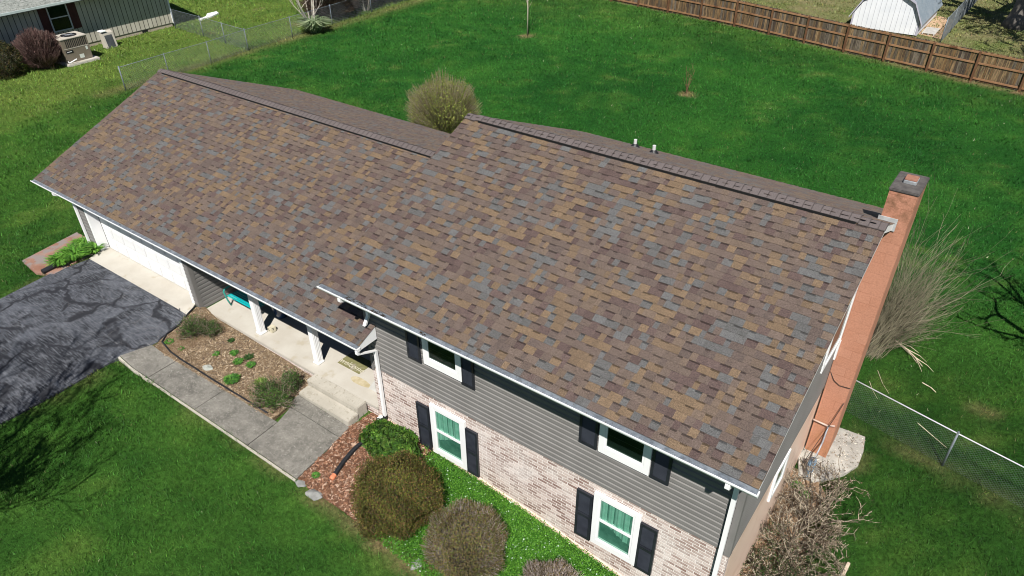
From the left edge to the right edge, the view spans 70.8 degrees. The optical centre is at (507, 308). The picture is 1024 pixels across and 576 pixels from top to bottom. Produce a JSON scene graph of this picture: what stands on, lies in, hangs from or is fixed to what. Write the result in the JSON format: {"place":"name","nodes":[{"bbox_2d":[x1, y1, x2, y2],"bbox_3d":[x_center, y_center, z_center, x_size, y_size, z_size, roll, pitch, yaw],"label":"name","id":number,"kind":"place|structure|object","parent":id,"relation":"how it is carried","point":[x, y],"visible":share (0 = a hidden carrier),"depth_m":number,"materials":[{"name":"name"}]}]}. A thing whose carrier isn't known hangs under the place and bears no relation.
{"place":"outdoors","nodes":[
{"label":"outdoors","id":0,"kind":"place"},
{"bbox_2d":[22,232,93,275],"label":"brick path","id":1,"kind":"structure","parent":0,"point":[34,264],"depth_m":24.88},
{"bbox_2d":[41,263,56,273],"bbox_3d":[-15.365,-1.378,24.241,0.170,0.176,0.566,18,40,24],"label":"drain pipe","id":2,"kind":"object","parent":1,"relation":"on","point":[47,269],"visible":0.91,"depth_m":24.13,"materials":[{"name":"black plastic"}]},
{"bbox_2d":[41,251,74,266],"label":"daylily","id":3,"kind":"object","parent":1,"relation":"on","point":[60,262],"visible":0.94,"depth_m":24.45,"materials":[{"name":"green plant"}]},
{"bbox_2d":[55,240,97,260],"bbox_3d":[-14.951,-1.941,24.870,1.407,0.320,1.420,23,42,29],"label":"daylily","id":4,"kind":"object","parent":1,"relation":"on","point":[80,253],"visible":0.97,"depth_m":24.78,"materials":[{"name":"green plant"}]},
{"bbox_2d":[68,235,92,248],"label":"daylily","id":5,"kind":"object","parent":1,"relation":"on","point":[82,239],"visible":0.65,"depth_m":25.40,"materials":[{"name":"green plant"}]},
{"bbox_2d":[82,242,104,253],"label":"daylily","id":6,"kind":"object","parent":1,"relation":"on","point":[95,249],"visible":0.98,"depth_m":25.09,"materials":[{"name":"green plant"}]},
{"bbox_2d":[0,259,184,424],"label":"driveway","id":7,"kind":"structure","parent":0,"point":[66,328],"depth_m":21.70,"materials":[{"name":"grey asphalt"}]},
{"bbox_2d":[198,11,218,19],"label":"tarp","id":8,"kind":"object","parent":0,"point":[210,15],"visible":0.89,"depth_m":51.70,"materials":[{"name":"white plastic"}]},
{"bbox_2d":[267,324,276,332],"bbox_3d":[-7.056,0.599,21.617,0.216,0.170,0.180,23,42,29],"label":"speckled block","id":9,"kind":"object","parent":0,"point":[272,328],"depth_m":21.56,"materials":[{"name":"beige stone"}]},
{"bbox_2d":[0,0,1023,575],"bbox_3d":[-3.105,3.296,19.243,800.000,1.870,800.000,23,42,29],"label":"lawn","id":10,"kind":"structure","parent":0,"point":[342,530],"depth_m":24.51,"materials":[{"name":"green plant"}]},
{"bbox_2d":[0,40,26,79],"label":"evergreen shrub","id":11,"kind":"object","parent":10,"relation":"on","point":[9,65],"visible":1,"depth_m":40.62,"materials":[{"name":"green plant"}]},
{"bbox_2d":[10,26,61,69],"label":"twiggy shrub","id":12,"kind":"object","parent":10,"relation":"on","point":[40,49],"visible":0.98,"depth_m":41.25,"materials":[{"name":"brown plant"}]},
{"bbox_2d":[55,31,99,66],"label":"air conditioner","id":13,"kind":"object","parent":10,"relation":"on","point":[75,49],"visible":0.96,"depth_m":42.65,"materials":[{"name":"beige metal"}]},
{"bbox_2d":[0,0,173,59],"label":"neighbour house","id":14,"kind":"structure","parent":10,"relation":"on","point":[121,19],"depth_m":45.09,"materials":[{"name":"grey wood"}]},
{"bbox_2d":[45,4,73,32],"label":"window","id":15,"kind":"structure","parent":14,"relation":"in","point":[59,17],"depth_m":43.89,"materials":[{"name":"glass"}]},
{"bbox_2d":[97,29,117,48],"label":"utility box","id":16,"kind":"object","parent":10,"relation":"on","point":[107,38],"visible":1,"depth_m":45.35,"materials":[{"name":"beige metal"}]},
{"bbox_2d":[89,247,196,313],"bbox_3d":[-12.018,-0.947,23.867,5.870,0.195,0.825,23,42,29],"label":"garage apron","id":17,"kind":"object","parent":10,"relation":"on","point":[147,280],"visible":0.93,"depth_m":23.78,"materials":[{"name":"beige concrete"}]},
{"bbox_2d":[120,345,174,377],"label":"walkway slab","id":18,"kind":"structure","parent":10,"relation":"on","point":[149,361],"depth_m":20.69,"materials":[{"name":"concrete"}]},
{"bbox_2d":[149,362,223,409],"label":"walkway slab","id":19,"kind":"structure","parent":10,"relation":"on","point":[191,389],"depth_m":19.95,"materials":[{"name":"concrete"}]},
{"bbox_2d":[118,356,295,481],"bbox_3d":[-8.124,2.813,19.060,7.360,0.549,0.060,22,42,28],"label":"walkway edge","id":20,"kind":"object","parent":10,"relation":"on","point":[120,359],"visible":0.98,"depth_m":18.94,"materials":[{"name":"concrete"}]},
{"bbox_2d":[170,8,248,49],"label":"chain link fence","id":21,"kind":"object","parent":10,"relation":"on","point":[205,27],"visible":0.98,"depth_m":46.73,"materials":[{"name":"metal"}]},
{"bbox_2d":[154,307,311,419],"bbox_3d":[-7.961,1.496,20.760,5.520,0.528,2.060,23,42,29],"label":"mulch bed","id":22,"kind":"object","parent":10,"relation":"on","point":[187,344],"visible":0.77,"depth_m":20.99,"materials":[{"name":"brown wood"}]},
{"bbox_2d":[164,338,173,344],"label":"weed","id":23,"kind":"object","parent":22,"relation":"on","point":[165,341],"visible":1,"depth_m":21.34,"materials":[{"name":"green plant"}]},
{"bbox_2d":[175,312,207,339],"bbox_3d":[-9.466,0.460,21.645,1.165,0.762,1.167,-9,37,-12],"label":"bed shrub","id":24,"kind":"object","parent":22,"relation":"on","point":[192,331],"visible":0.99,"depth_m":21.52,"materials":[{"name":"green plant"}]},
{"bbox_2d":[202,365,212,370],"bbox_3d":[-8.540,1.688,20.544,0.277,0.093,0.277,-14,38,-18],"label":"stone","id":25,"kind":"object","parent":22,"relation":"on","point":[207,367],"visible":1,"depth_m":20.50,"materials":[{"name":"grey stone"}]},
{"bbox_2d":[200,318,224,339],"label":"bed shrub","id":26,"kind":"object","parent":22,"relation":"on","point":[211,327],"visible":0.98,"depth_m":21.61,"materials":[{"name":"green plant"}]},
{"bbox_2d":[161,306,267,413],"bbox_3d":[-8.573,1.587,20.470,1.369,0.446,5.524,-25,42,-29],"label":"garden edging","id":27,"kind":"object","parent":22,"relation":"on","point":[178,357],"visible":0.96,"depth_m":20.48,"materials":[{"name":"black plastic"}]},
{"bbox_2d":[222,373,240,384],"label":"weed","id":28,"kind":"object","parent":22,"relation":"on","point":[232,378],"visible":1,"depth_m":20.10,"materials":[{"name":"green plant"}]},
{"bbox_2d":[230,350,238,355],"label":"weed","id":29,"kind":"object","parent":22,"relation":"on","point":[234,352],"visible":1,"depth_m":21.04,"materials":[{"name":"green plant"}]},
{"bbox_2d":[231,357,242,364],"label":"weed","id":30,"kind":"object","parent":22,"relation":"on","point":[237,361],"visible":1,"depth_m":20.72,"materials":[{"name":"green plant"}]},
{"bbox_2d":[243,353,253,359],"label":"weed","id":31,"kind":"object","parent":22,"relation":"on","point":[248,357],"visible":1,"depth_m":20.88,"materials":[{"name":"green plant"}]},
{"bbox_2d":[245,361,255,367],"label":"weed","id":32,"kind":"object","parent":22,"relation":"on","point":[250,364],"visible":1,"depth_m":20.63,"materials":[{"name":"green plant"}]},
{"bbox_2d":[254,377,266,384],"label":"weed","id":33,"kind":"object","parent":22,"relation":"on","point":[259,379],"visible":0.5,"depth_m":20.08,"materials":[{"name":"green plant"}]},
{"bbox_2d":[245,374,297,412],"bbox_3d":[-6.362,2.213,19.418,1.517,0.743,1.407,-5,36,-6],"label":"bed shrub","id":34,"kind":"object","parent":22,"relation":"on","point":[269,392],"visible":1,"depth_m":19.27,"materials":[{"name":"green plant"}]},
{"bbox_2d":[278,366,305,393],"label":"bed shrub","id":35,"kind":"object","parent":22,"relation":"on","point":[289,378],"visible":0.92,"depth_m":19.63,"materials":[{"name":"green plant"}]},
{"bbox_2d":[195,390,276,445],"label":"walkway slab","id":36,"kind":"structure","parent":10,"relation":"on","point":[243,422],"depth_m":19.01,"materials":[{"name":"concrete"}]},
{"bbox_2d":[118,0,402,89],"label":"chain link fence","id":37,"kind":"object","parent":10,"relation":"on","point":[123,81],"visible":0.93,"depth_m":44.00,"materials":[{"name":"metal"}]},
{"bbox_2d":[248,407,338,479],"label":"walkway slab","id":38,"kind":"structure","parent":10,"relation":"on","point":[295,444],"depth_m":18.33,"materials":[{"name":"concrete"}]},
{"bbox_2d":[295,480,305,486],"bbox_3d":[-4.968,4.210,17.338,0.216,0.064,0.275,-16,39,-20],"label":"stone","id":39,"kind":"object","parent":10,"relation":"on","point":[299,483],"visible":1,"depth_m":17.31,"materials":[{"name":"white stone"}]},
{"bbox_2d":[289,0,322,18],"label":"bare tree","id":40,"kind":"object","parent":10,"relation":"on","point":[312,5],"visible":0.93,"depth_m":48.73,"materials":[{"name":"white wood"}]},
{"bbox_2d":[305,489,321,500],"bbox_3d":[-4.581,4.412,17.098,0.464,0.146,0.266,23,42,29],"label":"stone","id":41,"kind":"object","parent":10,"relation":"on","point":[314,495],"visible":1,"depth_m":17.05,"materials":[{"name":"white stone"}]},
{"bbox_2d":[293,15,334,32],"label":"yucca","id":42,"kind":"object","parent":10,"relation":"on","point":[315,24],"visible":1,"depth_m":47.38,"materials":[{"name":"green plant"}]},
{"bbox_2d":[288,395,348,436],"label":"step","id":43,"kind":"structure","parent":10,"relation":"on","point":[321,417],"depth_m":19.09,"materials":[{"name":"concrete"}]},
{"bbox_2d":[299,0,359,19],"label":"brush thicket","id":44,"kind":"object","parent":10,"relation":"on","point":[345,7],"visible":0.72,"depth_m":49.82,"materials":[{"name":"brown plant"}]},
{"bbox_2d":[298,412,430,537],"bbox_3d":[-3.322,4.003,17.821,2.890,0.304,2.740,23,42,29],"label":"bark bed","id":45,"kind":"object","parent":10,"relation":"on","point":[343,470],"visible":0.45,"depth_m":17.70,"materials":[{"name":"brown wood"}]},
{"bbox_2d":[311,471,319,478],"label":"weed","id":46,"kind":"object","parent":45,"relation":"on","point":[313,474],"visible":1,"depth_m":17.51,"materials":[{"name":"green plant"}]},
{"bbox_2d":[329,416,386,480],"bbox_3d":[-3.754,3.451,18.181,0.247,0.312,2.268,17,40,24],"label":"drain pipe","id":47,"kind":"object","parent":45,"relation":"on","point":[333,476],"visible":0.59,"depth_m":17.84,"materials":[{"name":"black plastic"}]},
{"bbox_2d":[358,418,423,461],"bbox_3d":[-2.920,3.344,18.087,1.966,0.716,1.232,23,42,29],"label":"broadleaf shrub","id":48,"kind":"object","parent":45,"relation":"on","point":[375,439],"visible":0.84,"depth_m":17.94,"materials":[{"name":"green plant"}]},
{"bbox_2d":[349,449,445,543],"bbox_3d":[-2.557,4.114,16.347,2.262,1.740,2.314,23,42,29],"label":"round shrub","id":49,"kind":"object","parent":45,"relation":"on","point":[396,505],"visible":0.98,"depth_m":15.96,"materials":[{"name":"green plant"}]},
{"bbox_2d":[359,0,369,10],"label":"bare tree","id":50,"kind":"object","parent":10,"relation":"on","point":[364,8],"visible":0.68,"depth_m":52.41,"materials":[{"name":"white wood"}]},
{"bbox_2d":[354,0,376,12],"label":"brush thicket","id":51,"kind":"object","parent":10,"relation":"on","point":[366,1],"visible":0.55,"depth_m":52.29,"materials":[{"name":"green plant"}]},
{"bbox_2d":[410,559,421,569],"bbox_3d":[-2.002,5.609,15.807,0.253,0.059,0.259,-7,36,-8],"label":"stone","id":52,"kind":"object","parent":10,"relation":"on","point":[412,565],"visible":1,"depth_m":15.76,"materials":[{"name":"grey stone"}]},
{"bbox_2d":[403,69,482,133],"bbox_3d":[-2.868,-8.908,32.096,3.564,3.099,3.534,-9,36,-11],"label":"leafing shrub","id":53,"kind":"object","parent":10,"relation":"on","point":[443,105],"visible":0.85,"depth_m":31.45,"materials":[{"name":"green plant"}]},
{"bbox_2d":[420,497,508,575],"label":"round shrub","id":54,"kind":"object","parent":10,"relation":"on","point":[469,541],"visible":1,"depth_m":15.26,"materials":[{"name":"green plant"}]},
{"bbox_2d":[30,69,929,575],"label":"house","id":55,"kind":"structure","parent":10,"relation":"on","point":[626,359],"depth_m":15.75,"materials":[{"name":"brick"}]},
{"bbox_2d":[99,218,187,289],"bbox_3d":[-11.867,-2.063,23.599,5.360,2.070,0.082,23,42,29],"label":"garage door","id":56,"kind":"structure","parent":55,"relation":"in","point":[151,257],"depth_m":23.85,"materials":[{"name":"paint"}]},
{"bbox_2d":[223,285,265,307],"bbox_3d":[-8.018,-0.366,22.314,1.452,0.966,0.778,23,42,29],"label":"bench","id":57,"kind":"object","parent":55,"relation":"on","point":[243,295],"visible":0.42,"depth_m":22.37,"materials":[{"name":"teal paint"}]},
{"bbox_2d":[271,307,286,318],"bbox_3d":[-6.960,-0.004,22.119,0.620,0.560,0.620,23,42,29],"label":"planter","id":58,"kind":"object","parent":55,"relation":"on","point":[279,314],"visible":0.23,"depth_m":22.00,"materials":[{"name":"blue ceramic"}]},
{"bbox_2d":[338,352,370,373],"bbox_3d":[-4.269,1.540,20.385,0.905,0.016,0.580,23,42,29],"label":"doormat","id":59,"kind":"object","parent":55,"relation":"on","point":[354,362],"visible":1,"depth_m":20.39,"materials":[{"name":"fabric"}]},
{"bbox_2d":[351,376,369,386],"bbox_3d":[-4.007,2.009,19.737,0.715,0.002,0.240,23,42,29],"label":"stain","id":60,"kind":"object","parent":55,"relation":"on","point":[359,381],"visible":1,"depth_m":19.75,"materials":[{"name":"beige"}]},
{"bbox_2d":[369,380,376,392],"bbox_3d":[-3.521,1.991,19.363,0.430,0.460,0.227,23,42,29],"label":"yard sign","id":61,"kind":"object","parent":55,"relation":"on","point":[372,387],"visible":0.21,"depth_m":19.42,"materials":[{"name":"white plastic"}]},
{"bbox_2d":[421,338,461,381],"bbox_3d":[-1.450,0.927,15.941,1.125,1.245,0.070,23,42,29],"label":"window","id":62,"kind":"structure","parent":55,"relation":"in","point":[436,357],"depth_m":16.08,"materials":[{"name":"white plastic"}]},
{"bbox_2d":[429,402,466,469],"bbox_3d":[-1.413,3.115,17.509,1.090,1.650,0.071,23,42,29],"label":"window","id":63,"kind":"structure","parent":55,"relation":"in","point":[448,430],"depth_m":17.49,"materials":[{"name":"white plastic"}]},
{"bbox_2d":[590,490,642,565],"bbox_3d":[2.286,4.662,15.275,1.090,1.640,0.071,23,42,29],"label":"window","id":64,"kind":"structure","parent":55,"relation":"in","point":[615,527],"depth_m":15.25,"materials":[{"name":"white plastic"}]},
{"bbox_2d":[598,424,652,475],"bbox_3d":[2.259,2.498,13.716,1.110,1.245,0.070,23,42,29],"label":"window","id":65,"kind":"structure","parent":55,"relation":"in","point":[632,453],"depth_m":13.84,"materials":[{"name":"white plastic"}]},
{"bbox_2d":[767,448,790,501],"bbox_3d":[5.976,3.659,15.835,0.051,0.930,0.870,23,42,29],"label":"window","id":66,"kind":"structure","parent":55,"relation":"in","point":[778,476],"depth_m":15.76,"materials":[{"name":"white plastic"}]},
{"bbox_2d":[776,403,843,537],"bbox_3d":[6.541,4.248,16.799,0.400,2.670,4.317,26,43,32],"label":"cable","id":67,"kind":"object","parent":55,"relation":"attached to","point":[815,445],"visible":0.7,"depth_m":17.82,"materials":[{"name":"black plastic"}]},
{"bbox_2d":[806,418,834,476],"bbox_3d":[7.639,3.545,18.008,0.530,1.444,0.774,23,42,29],"label":"gas meter","id":68,"kind":"object","parent":55,"relation":"attached to","point":[811,461],"visible":0.72,"depth_m":17.91,"materials":[{"name":"grey metal"}]},
{"bbox_2d":[820,288,857,373],"bbox_3d":[7.181,0.463,15.611,0.051,1.450,1.450,23,42,29],"label":"window","id":69,"kind":"structure","parent":55,"relation":"in","point":[837,338],"depth_m":15.79,"materials":[{"name":"white plastic"}]},
{"bbox_2d":[371,444,617,575],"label":"ground cover","id":70,"kind":"object","parent":10,"relation":"on","point":[478,494],"visible":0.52,"depth_m":16.43,"materials":[{"name":"green plant"}]},
{"bbox_2d":[526,0,531,35],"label":"sapling","id":71,"kind":"object","parent":10,"relation":"on","point":[527,16],"visible":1,"depth_m":45.99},
{"bbox_2d":[519,556,583,575],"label":"round shrub","id":72,"kind":"object","parent":10,"relation":"on","point":[548,569],"visible":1,"depth_m":15.02,"materials":[{"name":"brown plant"}]},
{"bbox_2d":[684,66,694,93],"bbox_3d":[9.426,-11.941,37.525,0.509,1.582,0.634,-2,36,-2],"label":"sapling","id":73,"kind":"object","parent":10,"relation":"on","point":[686,85],"visible":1,"depth_m":37.59,"materials":[{"name":"plant"}]},
{"bbox_2d":[739,468,825,575],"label":"dirt strip","id":74,"kind":"object","parent":10,"relation":"on","point":[756,547],"visible":0.34,"depth_m":17.44,"materials":[{"name":"brown soil"}]},
{"bbox_2d":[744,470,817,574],"bbox_3d":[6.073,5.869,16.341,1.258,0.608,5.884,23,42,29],"label":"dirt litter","id":75,"kind":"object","parent":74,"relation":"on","point":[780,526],"visible":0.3,"depth_m":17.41,"materials":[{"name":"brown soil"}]},
{"bbox_2d":[790,480,803,488],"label":"weed","id":76,"kind":"object","parent":74,"relation":"on","point":[796,484],"visible":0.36,"depth_m":17.98,"materials":[{"name":"green plant"}]},
{"bbox_2d":[737,448,881,575],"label":"thorny shrub","id":77,"kind":"object","parent":10,"relation":"on","point":[784,567],"visible":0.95,"depth_m":16.53,"materials":[{"name":"brown plant"}]},
{"bbox_2d":[610,0,1023,91],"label":"wooden fence","id":78,"kind":"object","parent":10,"relation":"on","point":[837,35],"visible":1,"depth_m":43.26,"materials":[{"name":"brown wood"}]},
{"bbox_2d":[797,427,864,482],"bbox_3d":[8.295,3.827,18.599,1.400,0.486,2.050,23,42,29],"label":"concrete pad","id":79,"kind":"object","parent":10,"relation":"on","point":[832,458],"visible":0.54,"depth_m":18.39,"materials":[{"name":"grey concrete"}]},
{"bbox_2d":[799,430,865,479],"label":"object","id":80,"kind":"object","parent":79,"relation":"on","point":[840,455],"visible":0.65,"depth_m":18.44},
{"bbox_2d":[842,562,850,574],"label":"timber","id":81,"kind":"object","parent":10,"relation":"on","point":[847,565],"visible":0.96,"depth_m":16.46,"materials":[{"name":"beige wood"}]},
{"bbox_2d":[848,0,942,35],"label":"shed","id":82,"kind":"structure","parent":10,"relation":"on","point":[912,17],"depth_m":47.23,"materials":[{"name":"white metal"}]},
{"bbox_2d":[896,341,931,370],"bbox_3d":[11.908,1.280,21.309,0.461,0.235,1.718,-12,37,-15],"label":"fallen branch","id":83,"kind":"object","parent":10,"relation":"on","point":[917,359],"visible":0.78,"depth_m":21.23,"materials":[{"name":"beige wood"}]},
{"bbox_2d":[846,380,1023,506],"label":"chain link fence","id":84,"kind":"object","parent":10,"relation":"on","point":[951,446],"visible":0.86,"depth_m":17.86,"materials":[{"name":"metal"}]},
{"bbox_2d":[919,15,952,38],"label":"bare soil","id":85,"kind":"structure","parent":10,"relation":"on","point":[940,24],"depth_m":48.98,"materials":[{"name":"beige soil"}]},
{"bbox_2d":[922,27,939,35],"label":"pallet","id":86,"kind":"object","parent":85,"relation":"on","point":[930,30],"visible":1,"depth_m":47.61,"materials":[{"name":"grey wood"}]},
{"bbox_2d":[865,163,1015,360],"bbox_3d":[12.263,-1.219,20.907,4.649,5.240,5.178,-7,36,-9],"label":"bare shrub","id":87,"kind":"object","parent":10,"relation":"on","point":[887,329],"visible":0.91,"depth_m":20.99,"materials":[{"name":"beige plant"}]},
{"bbox_2d":[940,0,976,41],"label":"chain link fence","id":88,"kind":"object","parent":10,"relation":"on","point":[962,10],"visible":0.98,"depth_m":48.05,"materials":[{"name":"metal"}]},
{"bbox_2d":[1000,0,1023,30],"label":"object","id":89,"kind":"object","parent":10,"relation":"on","point":[1014,19],"visible":0.94,"depth_m":48.12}
]}

